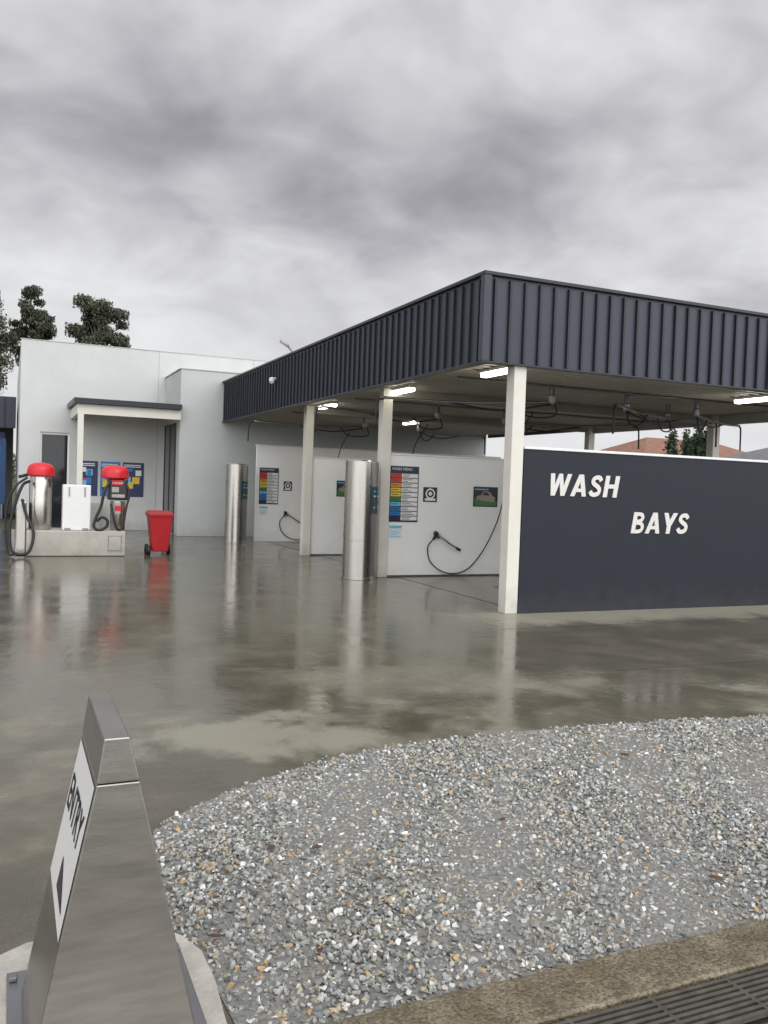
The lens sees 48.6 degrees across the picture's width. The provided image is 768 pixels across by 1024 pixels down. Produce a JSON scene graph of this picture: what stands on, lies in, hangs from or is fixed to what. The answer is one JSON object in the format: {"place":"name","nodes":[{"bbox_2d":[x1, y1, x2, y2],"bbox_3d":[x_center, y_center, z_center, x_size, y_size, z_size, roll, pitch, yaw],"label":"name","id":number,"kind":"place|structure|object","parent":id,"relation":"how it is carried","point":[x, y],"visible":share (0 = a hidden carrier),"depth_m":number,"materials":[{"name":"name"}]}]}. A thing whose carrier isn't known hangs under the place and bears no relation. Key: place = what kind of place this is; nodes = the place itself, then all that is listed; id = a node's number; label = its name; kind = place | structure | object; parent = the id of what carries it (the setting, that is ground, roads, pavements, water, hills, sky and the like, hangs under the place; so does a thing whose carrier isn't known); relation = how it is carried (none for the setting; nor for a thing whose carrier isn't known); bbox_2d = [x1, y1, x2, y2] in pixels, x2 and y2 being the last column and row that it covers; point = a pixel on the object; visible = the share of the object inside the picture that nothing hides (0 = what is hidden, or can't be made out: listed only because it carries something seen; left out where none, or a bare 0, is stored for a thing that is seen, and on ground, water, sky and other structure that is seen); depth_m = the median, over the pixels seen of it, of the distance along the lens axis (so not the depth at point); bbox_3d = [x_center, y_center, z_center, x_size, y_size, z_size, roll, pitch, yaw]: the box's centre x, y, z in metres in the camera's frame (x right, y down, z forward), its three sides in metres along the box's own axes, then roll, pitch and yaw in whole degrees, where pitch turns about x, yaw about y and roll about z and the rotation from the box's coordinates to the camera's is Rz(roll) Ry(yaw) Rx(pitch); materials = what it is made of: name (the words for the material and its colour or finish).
{"place":"outdoors","nodes":[
{"label":"outdoors","id":0,"kind":"place"},
{"bbox_2d":[0,431,5,517],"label":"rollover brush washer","id":1,"kind":"object","parent":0,"point":[2,434],"visible":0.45,"depth_m":27.88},
{"bbox_2d":[42,434,67,527],"bbox_3d":[-9.086,-0.854,23.426,0.720,2.620,0.030,1,2,-24],"label":"door glass","id":2,"kind":"object","parent":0,"point":[54,450],"visible":0.57,"depth_m":23.44,"materials":[{"name":"black glass"}]},
{"bbox_2d":[0,478,147,530],"bbox_3d":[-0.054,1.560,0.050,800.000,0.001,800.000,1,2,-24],"label":"ground","id":3,"kind":"structure","parent":0,"point":[13,526],"depth_m":27.36,"materials":[{"name":"grey concrete"}]},
{"bbox_2d":[0,439,5,518],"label":"blue banner sign","id":4,"kind":"object","parent":3,"relation":"on","point":[2,466],"visible":1,"depth_m":27.54,"materials":[{"name":"metal"}]},
{"bbox_2d":[0,428,13,513],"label":"back wall","id":5,"kind":"structure","parent":3,"relation":"on","point":[9,459],"depth_m":31.08,"materials":[{"name":"blue paint"}]},
{"bbox_3d":[-19.763,-3.842,27.839,14.150,0.200,6.848,1,2,-24],"label":"roof","id":6,"kind":"object","parent":5,"relation":"on","visible":0},
{"bbox_2d":[0,396,15,427],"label":"fascia","id":7,"kind":"structure","parent":6,"relation":"attached to","point":[10,412],"depth_m":27.34,"materials":[{"name":"grey metal"}]},
{"bbox_2d":[4,397,4,426],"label":"seams","id":8,"kind":"object","parent":7,"relation":"attached to","point":[4,411],"visible":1,"depth_m":27.26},
{"bbox_2d":[0,291,17,394],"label":"eucalyptus tree","id":9,"kind":"object","parent":3,"relation":"on","point":[5,359],"visible":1,"depth_m":54.05,"materials":[{"name":"green plant"}]},
{"bbox_2d":[12,453,15,482],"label":"distant tree line","id":10,"kind":"object","parent":3,"relation":"on","point":[14,460],"depth_m":86.93,"materials":[{"name":"green plant"}]},
{"bbox_2d":[15,349,20,514],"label":"return wall","id":11,"kind":"structure","parent":3,"relation":"on","point":[17,430],"depth_m":27.53,"materials":[{"name":"grey paint"}]},
{"bbox_2d":[0,284,56,366],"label":"eucalyptus tree","id":12,"kind":"object","parent":3,"relation":"on","point":[39,322],"visible":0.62,"depth_m":56.24,"materials":[{"name":"green plant"}]},
{"bbox_2d":[64,293,130,347],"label":"eucalyptus tree","id":13,"kind":"object","parent":3,"relation":"on","point":[99,316],"visible":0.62,"depth_m":55.87,"materials":[{"name":"green plant"}]},
{"bbox_2d":[18,339,266,529],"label":"wall","id":14,"kind":"structure","parent":3,"relation":"on","point":[56,378],"depth_m":23.77,"materials":[{"name":"white paint"}]},
{"bbox_2d":[40,432,69,483],"bbox_3d":[-9.078,-0.851,23.408,0.756,2.655,0.090,1,2,-24],"label":"door frame","id":15,"kind":"object","parent":14,"relation":"attached to","point":[51,433],"visible":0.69,"depth_m":23.42,"materials":[{"name":"white metal"}]},
{"bbox_2d":[82,461,97,495],"bbox_3d":[-8.239,-0.937,23.654,0.530,0.970,0.020,1,2,-24],"label":"product poster","id":16,"kind":"object","parent":14,"relation":"attached to","point":[90,472],"visible":0.63,"depth_m":23.69,"materials":[{"name":"blue paper"}]},
{"bbox_2d":[100,461,119,495],"bbox_3d":[-7.691,-0.926,23.896,0.530,0.970,0.020,1,2,-24],"label":"product poster","id":17,"kind":"object","parent":14,"relation":"attached to","point":[103,482],"visible":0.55,"depth_m":23.82,"materials":[{"name":"blue paper"}]},
{"bbox_2d":[123,462,143,496],"bbox_3d":[-7.119,-0.914,24.149,0.580,0.970,0.020,1,2,-24],"label":"product poster","id":18,"kind":"object","parent":14,"relation":"attached to","point":[136,478],"visible":0.73,"depth_m":24.17,"materials":[{"name":"blue paper"}]},
{"bbox_2d":[20,338,268,361],"bbox_3d":[-3.386,-4.536,25.769,14.020,0.018,0.280,1,2,-24],"label":"coping","id":19,"kind":"object","parent":14,"relation":"on","point":[140,349],"visible":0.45,"depth_m":24.07,"materials":[{"name":"grey metal"}]},
{"bbox_2d":[280,340,292,351],"bbox_3d":[-2.857,-4.827,25.944,0.722,0.778,0.229,1,2,-24],"label":"floodlight","id":20,"kind":"object","parent":19,"relation":"on","point":[285,344],"visible":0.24,"depth_m":25.82,"materials":[{"name":"metal"}]},
{"bbox_2d":[155,352,253,508],"bbox_3d":[-5.240,-1.999,24.935,2.772,5.118,0.002,1,2,-24],"label":"panel joint","id":21,"kind":"object","parent":14,"relation":"attached to","point":[157,431],"visible":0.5,"depth_m":24.39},
{"bbox_2d":[662,429,681,454],"bbox_3d":[12.351,-1.443,36.492,1.602,4.846,1.579,1,2,-24],"label":"cypress tree","id":22,"kind":"object","parent":3,"relation":"on","point":[671,447],"visible":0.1,"depth_m":36.40,"materials":[{"name":"green plant"}]},
{"bbox_2d":[681,429,693,455],"bbox_3d":[12.025,-1.166,33.627,1.665,4.345,1.556,1,2,-24],"label":"cypress tree","id":23,"kind":"object","parent":3,"relation":"on","point":[685,442],"visible":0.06,"depth_m":33.56,"materials":[{"name":"green plant"}]},
{"bbox_2d":[684,427,705,455],"bbox_3d":[11.095,-1.133,30.130,1.601,4.451,1.530,1,2,-24],"label":"cypress tree","id":24,"kind":"object","parent":3,"relation":"on","point":[694,445],"visible":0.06,"depth_m":29.99,"materials":[{"name":"green plant"}]},
{"bbox_2d":[692,427,706,456],"bbox_3d":[10.886,-0.929,28.760,1.562,4.064,1.539,1,2,-24],"label":"cypress tree","id":25,"kind":"object","parent":3,"relation":"on","point":[702,446],"visible":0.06,"depth_m":28.73,"materials":[{"name":"green plant"}]},
{"bbox_2d":[0,529,767,1023],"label":"concrete forecourt","id":26,"kind":"structure","parent":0,"point":[214,667],"depth_m":7.16,"materials":[{"name":"grey concrete"}]},
{"bbox_2d":[4,463,130,555],"bbox_3d":[-6.031,-0.055,16.247,2.214,1.734,1.128,1,2,-24],"label":"vacuum station","id":27,"kind":"object","parent":26,"relation":"on","point":[75,534],"visible":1,"depth_m":15.97,"materials":[{"name":"concrete"}]},
{"bbox_2d":[90,503,99,527],"bbox_3d":[-8.163,0.133,23.469,0.600,0.750,0.480,1,2,-24],"label":"stock cabinet","id":28,"kind":"object","parent":26,"relation":"on","point":[94,508],"visible":0.14,"depth_m":23.30,"materials":[{"name":"silver metal"}]},
{"bbox_2d":[0,933,226,1023],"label":"concrete footing","id":29,"kind":"object","parent":26,"relation":"on","point":[16,959],"visible":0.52,"depth_m":2.60,"materials":[{"name":"grey concrete"}]},
{"bbox_2d":[6,694,206,1023],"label":"stainless steel sign bollard","id":30,"kind":"object","parent":29,"relation":"on","point":[105,949],"visible":1,"depth_m":2.14,"materials":[{"name":"brushed stainless steel"},{"name":"white paint"}]},
{"bbox_2d":[68,397,181,484],"bbox_3d":[-7.003,-1.164,22.715,2.625,3.470,2.680,1,2,-24],"label":"entrance awning","id":31,"kind":"object","parent":26,"relation":"on","point":[80,406],"visible":0.89,"depth_m":21.39,"materials":[{"name":"white paint"}]},
{"bbox_2d":[144,510,173,554],"bbox_3d":[-4.499,0.410,16.998,0.495,0.869,0.659,1,2,-24],"label":"wheelie bin","id":32,"kind":"object","parent":26,"relation":"on","point":[159,523],"visible":1,"depth_m":16.77,"materials":[{"name":"red plastic"}]},
{"bbox_2d":[223,463,247,542],"bbox_3d":[-3.643,-0.221,20.968,0.570,1.926,0.570,1,2,-24],"label":"payment pillar","id":33,"kind":"object","parent":26,"relation":"on","point":[233,489],"visible":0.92,"depth_m":20.72,"materials":[{"name":"silver metal"}]},
{"bbox_2d":[240,465,247,540],"bbox_3d":[-3.409,-0.223,20.881,0.047,1.840,0.305,3,2,20],"label":"door","id":34,"kind":"structure","parent":33,"relation":"attached to","point":[243,527],"depth_m":20.81,"materials":[{"name":"silver metal"}]},
{"bbox_2d":[242,481,247,498],"bbox_3d":[-3.395,-0.532,20.841,0.028,0.440,0.244,3,2,26],"label":"panel","id":35,"kind":"object","parent":33,"relation":"attached to","point":[245,489],"visible":1,"depth_m":20.81,"materials":[{"name":"blue plastic"}]},
{"bbox_2d":[271,542,299,549],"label":"slab","id":36,"kind":"structure","parent":26,"relation":"on","point":[295,545],"depth_m":20.80,"materials":[{"name":"grey concrete"}]},
{"bbox_2d":[279,432,349,539],"bbox_3d":[-1.782,-0.674,21.960,1.740,2.830,0.501,2,2,-2],"label":"pressure wash lance","id":37,"kind":"object","parent":26,"relation":"on","point":[286,513],"visible":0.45,"depth_m":21.80,"materials":[{"name":"rubber"}]},
{"bbox_2d":[165,369,485,536],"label":"front block","id":38,"kind":"structure","parent":26,"relation":"on","point":[210,445],"depth_m":22.73,"materials":[{"name":"white paint"}]},
{"bbox_2d":[163,423,175,534],"bbox_3d":[-5.947,-0.918,23.530,0.026,3.000,1.720,1,2,-24],"label":"side door frame","id":39,"kind":"object","parent":38,"relation":"attached to","point":[170,425],"visible":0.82,"depth_m":23.25,"materials":[{"name":"metal"}]},
{"bbox_2d":[163,425,174,532],"bbox_3d":[-5.939,-0.918,23.533,0.012,2.900,1.600,1,2,-24],"label":"side door glass","id":40,"kind":"object","parent":39,"relation":"attached to","point":[170,470],"visible":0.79,"depth_m":23.45,"materials":[{"name":"grey glass"}]},
{"bbox_2d":[165,368,240,377],"bbox_3d":[-1.533,-3.716,25.160,9.310,0.028,2.415,1,2,-24],"label":"block coping","id":41,"kind":"object","parent":38,"relation":"on","point":[200,370],"visible":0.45,"depth_m":22.58,"materials":[{"name":"grey metal"}]},
{"bbox_2d":[310,554,342,554],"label":"base trim","id":42,"kind":"structure","parent":26,"relation":"on","point":[326,554],"depth_m":18.10,"materials":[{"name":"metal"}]},
{"bbox_2d":[310,458,345,553],"bbox_3d":[1.653,-0.043,19.391,7.015,2.050,0.100,1,2,-24],"label":"panel","id":43,"kind":"object","parent":26,"relation":"on","point":[327,519],"visible":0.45,"depth_m":18.07,"materials":[{"name":"white paint"}]},
{"bbox_2d":[336,481,344,496],"bbox_3d":[-0.819,-0.497,18.219,0.420,0.340,0.014,1,2,-24],"label":"car photo poster","id":44,"kind":"object","parent":43,"relation":"attached to","point":[340,490],"visible":0.43,"depth_m":18.17,"materials":[{"name":"green paper"}]},
{"bbox_2d":[313,457,376,460],"bbox_3d":[1.689,-1.083,19.358,7.015,0.028,0.124,1,2,-24],"label":"cap","id":45,"kind":"object","parent":43,"relation":"on","point":[341,458],"visible":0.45,"depth_m":18.16,"materials":[{"name":"white paint"}]},
{"bbox_2d":[322,556,342,561],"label":"slab","id":46,"kind":"structure","parent":26,"relation":"on","point":[338,558],"depth_m":17.59,"materials":[{"name":"grey concrete"}]},
{"bbox_2d":[341,460,378,579],"bbox_3d":[-0.387,0.121,13.887,0.570,1.926,0.570,1,2,-24],"label":"payment pillar","id":47,"kind":"object","parent":26,"relation":"on","point":[356,528],"visible":0.91,"depth_m":13.64,"materials":[{"name":"silver metal"}]},
{"bbox_2d":[368,462,378,576],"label":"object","id":48,"kind":"structure","parent":47,"relation":"attached to","point":[373,526],"depth_m":13.72,"materials":[{"name":"silver metal"}]},
{"bbox_2d":[371,487,377,513],"bbox_3d":[-0.139,-0.189,13.761,0.028,0.440,0.244,3,2,26],"label":"panel","id":49,"kind":"object","parent":47,"relation":"attached to","point":[375,505],"visible":1,"depth_m":13.71,"materials":[{"name":"blue plastic"}]},
{"bbox_2d":[253,446,500,541],"bbox_3d":[0.009,-0.402,22.982,7.140,2.420,0.100,1,2,-24],"label":"panel","id":50,"kind":"object","parent":26,"relation":"on","point":[287,461],"visible":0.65,"depth_m":21.80,"materials":[{"name":"white paint"}]},
{"bbox_2d":[259,506,267,514],"bbox_3d":[-3.061,-0.044,21.585,0.230,0.220,0.014,1,2,-24],"label":"notice sign","id":51,"kind":"object","parent":50,"relation":"attached to","point":[263,510],"visible":1,"depth_m":21.58,"materials":[{"name":"white paint"}]},
{"bbox_2d":[259,468,278,503],"bbox_3d":[-2.924,-0.660,21.613,0.500,0.920,0.018,1,2,-24],"label":"price list sign","id":52,"kind":"object","parent":50,"relation":"attached to","point":[268,484],"visible":1,"depth_m":21.61,"materials":[{"name":"multicoloured paint"}]},
{"bbox_2d":[283,481,291,490],"bbox_3d":[-2.467,-0.661,21.817,0.220,0.240,0.014,1,2,-24],"label":"round symbol sign","id":53,"kind":"object","parent":50,"relation":"attached to","point":[287,486],"visible":1,"depth_m":21.81,"materials":[{"name":"white paint"}]},
{"bbox_2d":[255,444,500,457],"bbox_3d":[0.043,-1.627,22.938,7.160,0.028,0.130,1,2,-24],"label":"cap","id":54,"kind":"object","parent":50,"relation":"on","point":[375,451],"visible":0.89,"depth_m":22.71,"materials":[{"name":"white paint"}]},
{"bbox_2d":[412,424,427,453],"bbox_3d":[0.022,-0.497,18.432,1.740,2.830,0.501,2,2,-2],"label":"pressure wash lance","id":55,"kind":"object","parent":26,"relation":"on","point":[418,438],"visible":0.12,"depth_m":18.40,"materials":[{"name":"rubber"}]},
{"bbox_2d":[387,574,498,576],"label":"base trim","id":56,"kind":"structure","parent":26,"relation":"on","point":[442,575],"depth_m":14.76,"materials":[{"name":"metal"}]},
{"bbox_2d":[387,455,503,576],"bbox_3d":[3.262,0.131,15.733,7.015,2.050,0.100,1,2,-24],"label":"panel","id":57,"kind":"object","parent":26,"relation":"on","point":[453,515],"visible":0.24,"depth_m":14.75,"materials":[{"name":"white paint"}]},
{"bbox_2d":[388,525,401,537],"bbox_3d":[0.191,0.325,14.328,0.240,0.220,0.014,1,2,-24],"label":"notice sign","id":58,"kind":"object","parent":57,"relation":"attached to","point":[395,531],"visible":1,"depth_m":14.32,"materials":[{"name":"white paint"}]},
{"bbox_2d":[389,466,418,521],"bbox_3d":[0.337,-0.302,14.360,0.530,0.940,0.018,1,2,-24],"label":"price list sign","id":59,"kind":"object","parent":57,"relation":"attached to","point":[403,498],"visible":1,"depth_m":14.35,"materials":[{"name":"multicoloured paint"}]},
{"bbox_2d":[423,487,436,501],"bbox_3d":[0.789,-0.298,14.562,0.260,0.250,0.014,1,2,-24],"label":"round symbol sign","id":60,"kind":"object","parent":57,"relation":"attached to","point":[429,494],"visible":1,"depth_m":14.55,"materials":[{"name":"white paint"}]},
{"bbox_2d":[391,453,503,460],"bbox_3d":[3.298,-0.909,15.700,7.015,0.028,0.124,1,2,-24],"label":"cap","id":61,"kind":"object","parent":57,"relation":"on","point":[446,456],"visible":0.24,"depth_m":14.67,"materials":[{"name":"white paint"}]},
{"bbox_2d":[473,487,497,506],"bbox_3d":[1.791,-0.267,15.004,0.490,0.350,0.014,1,2,-24],"label":"car photo poster","id":62,"kind":"object","parent":57,"relation":"attached to","point":[485,496],"visible":1,"depth_m":15.00,"materials":[{"name":"paper"}]},
{"bbox_2d":[402,576,498,603],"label":"slab","id":63,"kind":"structure","parent":26,"relation":"on","point":[480,587],"depth_m":13.49,"materials":[{"name":"grey concrete"}]},
{"bbox_2d":[153,713,767,1023],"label":"gravel bed","id":64,"kind":"object","parent":26,"relation":"on","point":[603,842],"visible":0.98,"depth_m":3.51,"materials":[{"name":"grey gravel"}]},
{"bbox_2d":[209,753,723,953],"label":"fallen leaves","id":65,"kind":"object","parent":64,"relation":"on","point":[539,884],"visible":1,"depth_m":3.38,"materials":[{"name":"brown plant"}]},
{"bbox_2d":[221,270,767,613],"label":"wash bay canopy","id":66,"kind":"object","parent":26,"relation":"on","point":[434,345],"visible":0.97,"depth_m":11.89,"materials":[{"name":"grey metal"}]},
{"bbox_2d":[269,377,275,383],"bbox_3d":[-2.365,-2.793,18.072,0.156,0.148,0.130,1,2,-24],"label":"security camera","id":67,"kind":"object","parent":66,"relation":"attached to","point":[272,380],"visible":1,"depth_m":18.03,"materials":[{"name":"white paint"}]},
{"bbox_2d":[247,417,368,440],"bbox_3d":[-1.742,-1.959,20.017,2.886,0.701,0.199,2,2,-13],"label":"swing boom","id":68,"kind":"object","parent":66,"relation":"attached to","point":[364,424],"visible":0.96,"depth_m":20.11,"materials":[{"name":"metal"}]},
{"bbox_2d":[317,402,338,409],"bbox_3d":[-1.142,-2.151,17.220,0.140,0.095,0.900,1,2,-24],"label":"ceiling light","id":69,"kind":"object","parent":66,"relation":"attached to","point":[332,404],"visible":0.76,"depth_m":16.97,"materials":[{"name":"white paint"}]},
{"bbox_2d":[314,405,442,431],"bbox_3d":[-0.005,-1.771,16.077,2.924,0.701,0.143,1,2,-34],"label":"swing boom","id":70,"kind":"object","parent":66,"relation":"attached to","point":[437,415],"visible":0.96,"depth_m":16.33,"materials":[{"name":"metal"}]},
{"bbox_2d":[392,385,416,394],"bbox_3d":[0.286,-1.996,13.973,0.140,0.095,0.900,1,2,-24],"label":"ceiling light","id":71,"kind":"object","parent":66,"relation":"attached to","point":[403,389],"visible":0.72,"depth_m":13.77,"materials":[{"name":"white paint"}]},
{"bbox_2d":[403,421,416,424],"bbox_3d":[0.645,-2.209,20.955,0.140,0.095,0.740,1,2,-24],"label":"ceiling light","id":72,"kind":"object","parent":66,"relation":"attached to","point":[409,423],"visible":0.4,"depth_m":20.93,"materials":[{"name":"white plastic"}]},
{"bbox_2d":[417,422,484,454],"bbox_3d":[1.761,-1.899,21.941,0.120,0.701,2.795,4,3,42],"label":"swing boom","id":73,"kind":"object","parent":66,"relation":"attached to","point":[419,430],"visible":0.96,"depth_m":21.48,"materials":[{"name":"metal"}]},
{"bbox_2d":[374,388,556,426],"bbox_3d":[1.272,-1.634,13.230,2.846,0.701,0.231,2,2,4],"label":"swing boom","id":74,"kind":"object","parent":66,"relation":"attached to","point":[551,398],"visible":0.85,"depth_m":13.21,"materials":[{"name":"metal"}]},
{"bbox_2d":[427,413,533,573],"bbox_3d":[1.631,-0.323,14.774,1.740,2.830,0.501,2,2,-2],"label":"pressure wash lance","id":75,"kind":"object","parent":66,"relation":"hanging from","point":[436,534],"visible":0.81,"depth_m":14.69,"materials":[{"name":"rubber"}]},
{"bbox_2d":[478,366,507,377],"bbox_3d":[1.530,-1.864,11.246,0.140,0.095,0.900,1,2,-24],"label":"ceiling light","id":76,"kind":"object","parent":66,"relation":"attached to","point":[493,371],"visible":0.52,"depth_m":11.29,"materials":[{"name":"white paint"}]},
{"bbox_2d":[292,376,767,429],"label":"ceiling conduit","id":77,"kind":"object","parent":66,"relation":"attached to","point":[592,390],"visible":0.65,"depth_m":14.44,"materials":[{"name":"grey metal"}]},
{"bbox_2d":[502,412,639,448],"bbox_3d":[3.815,-1.683,17.481,2.795,0.701,0.231,2,2,4],"label":"swing boom","id":78,"kind":"object","parent":66,"relation":"attached to","point":[546,425],"visible":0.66,"depth_m":17.40,"materials":[{"name":"metal"}]},
{"bbox_2d":[612,403,671,433],"bbox_3d":[4.382,-1.558,14.245,0.118,0.701,2.938,3,2,34],"label":"swing boom","id":79,"kind":"object","parent":66,"relation":"attached to","point":[667,413],"visible":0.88,"depth_m":14.26,"materials":[{"name":"metal"}]},
{"bbox_2d":[622,395,716,446],"bbox_3d":[4.992,-1.554,14.757,2.794,0.701,0.129,1,2,-39],"label":"swing boom","id":80,"kind":"object","parent":66,"relation":"attached to","point":[626,402],"visible":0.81,"depth_m":14.34,"materials":[{"name":"metal"}]},
{"bbox_2d":[693,401,740,450],"bbox_3d":[6.077,-1.538,15.457,0.119,0.701,2.795,3,2,37],"label":"swing boom","id":81,"kind":"object","parent":66,"relation":"attached to","point":[696,412],"visible":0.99,"depth_m":14.73,"materials":[{"name":"metal"}]},
{"bbox_2d":[732,394,767,403],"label":"ceiling light","id":82,"kind":"object","parent":66,"relation":"attached to","point":[752,399],"visible":1,"depth_m":13.45,"materials":[{"name":"white paint"}]},
{"bbox_2d":[322,919,767,1023],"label":"concrete kerb","id":83,"kind":"structure","parent":26,"relation":"on","point":[560,993],"depth_m":2.63,"materials":[{"name":"beige concrete"}]},
{"bbox_2d":[517,618,762,670],"bbox_3d":[9.158,1.402,14.484,31.506,0.001,29.000,1,2,-24],"label":"concrete joint","id":84,"kind":"object","parent":26,"relation":"on","point":[661,667],"visible":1,"depth_m":8.10,"materials":[{"name":"grey concrete"}]},
{"bbox_2d":[517,449,767,613],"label":"panel","id":85,"kind":"object","parent":26,"relation":"on","point":[578,552],"visible":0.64,"depth_m":11.33,"materials":[{"name":"grey paint"}]},
{"bbox_2d":[550,473,619,497],"bbox_3d":[2.591,-0.338,10.925,1.081,0.281,0.012,1,2,-24],"label":"sign lettering","id":86,"kind":"object","parent":85,"relation":"attached to","point":[580,481],"visible":1,"depth_m":10.90},
{"bbox_2d":[523,446,767,462],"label":"cap","id":87,"kind":"object","parent":85,"relation":"on","point":[638,454],"visible":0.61,"depth_m":11.27,"materials":[{"name":"white paint"}]},
{"bbox_2d":[630,512,688,533],"bbox_3d":[3.719,0.150,11.444,0.990,0.281,0.012,1,2,-24],"label":"sign lettering","id":88,"kind":"object","parent":85,"relation":"attached to","point":[654,519],"visible":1,"depth_m":11.41},
{"bbox_2d":[552,966,767,1023],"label":"drain grate","id":89,"kind":"object","parent":26,"relation":"on","point":[740,998],"visible":1,"depth_m":2.54,"materials":[{"name":"grey metal"}]},
{"bbox_2d":[0,0,767,473],"label":"sky","id":90,"kind":"structure","parent":0,"point":[238,178],"materials":[{"name":"grey"}]},
{"bbox_2d":[599,437,743,457],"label":"roof","id":91,"kind":"structure","parent":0,"point":[651,445],"depth_m":48.44,"materials":[{"name":"tile"}]},
{"bbox_2d":[721,448,767,459],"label":"roof","id":92,"kind":"structure","parent":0,"point":[760,454],"depth_m":34.24,"materials":[{"name":"grey tile"}]}
]}

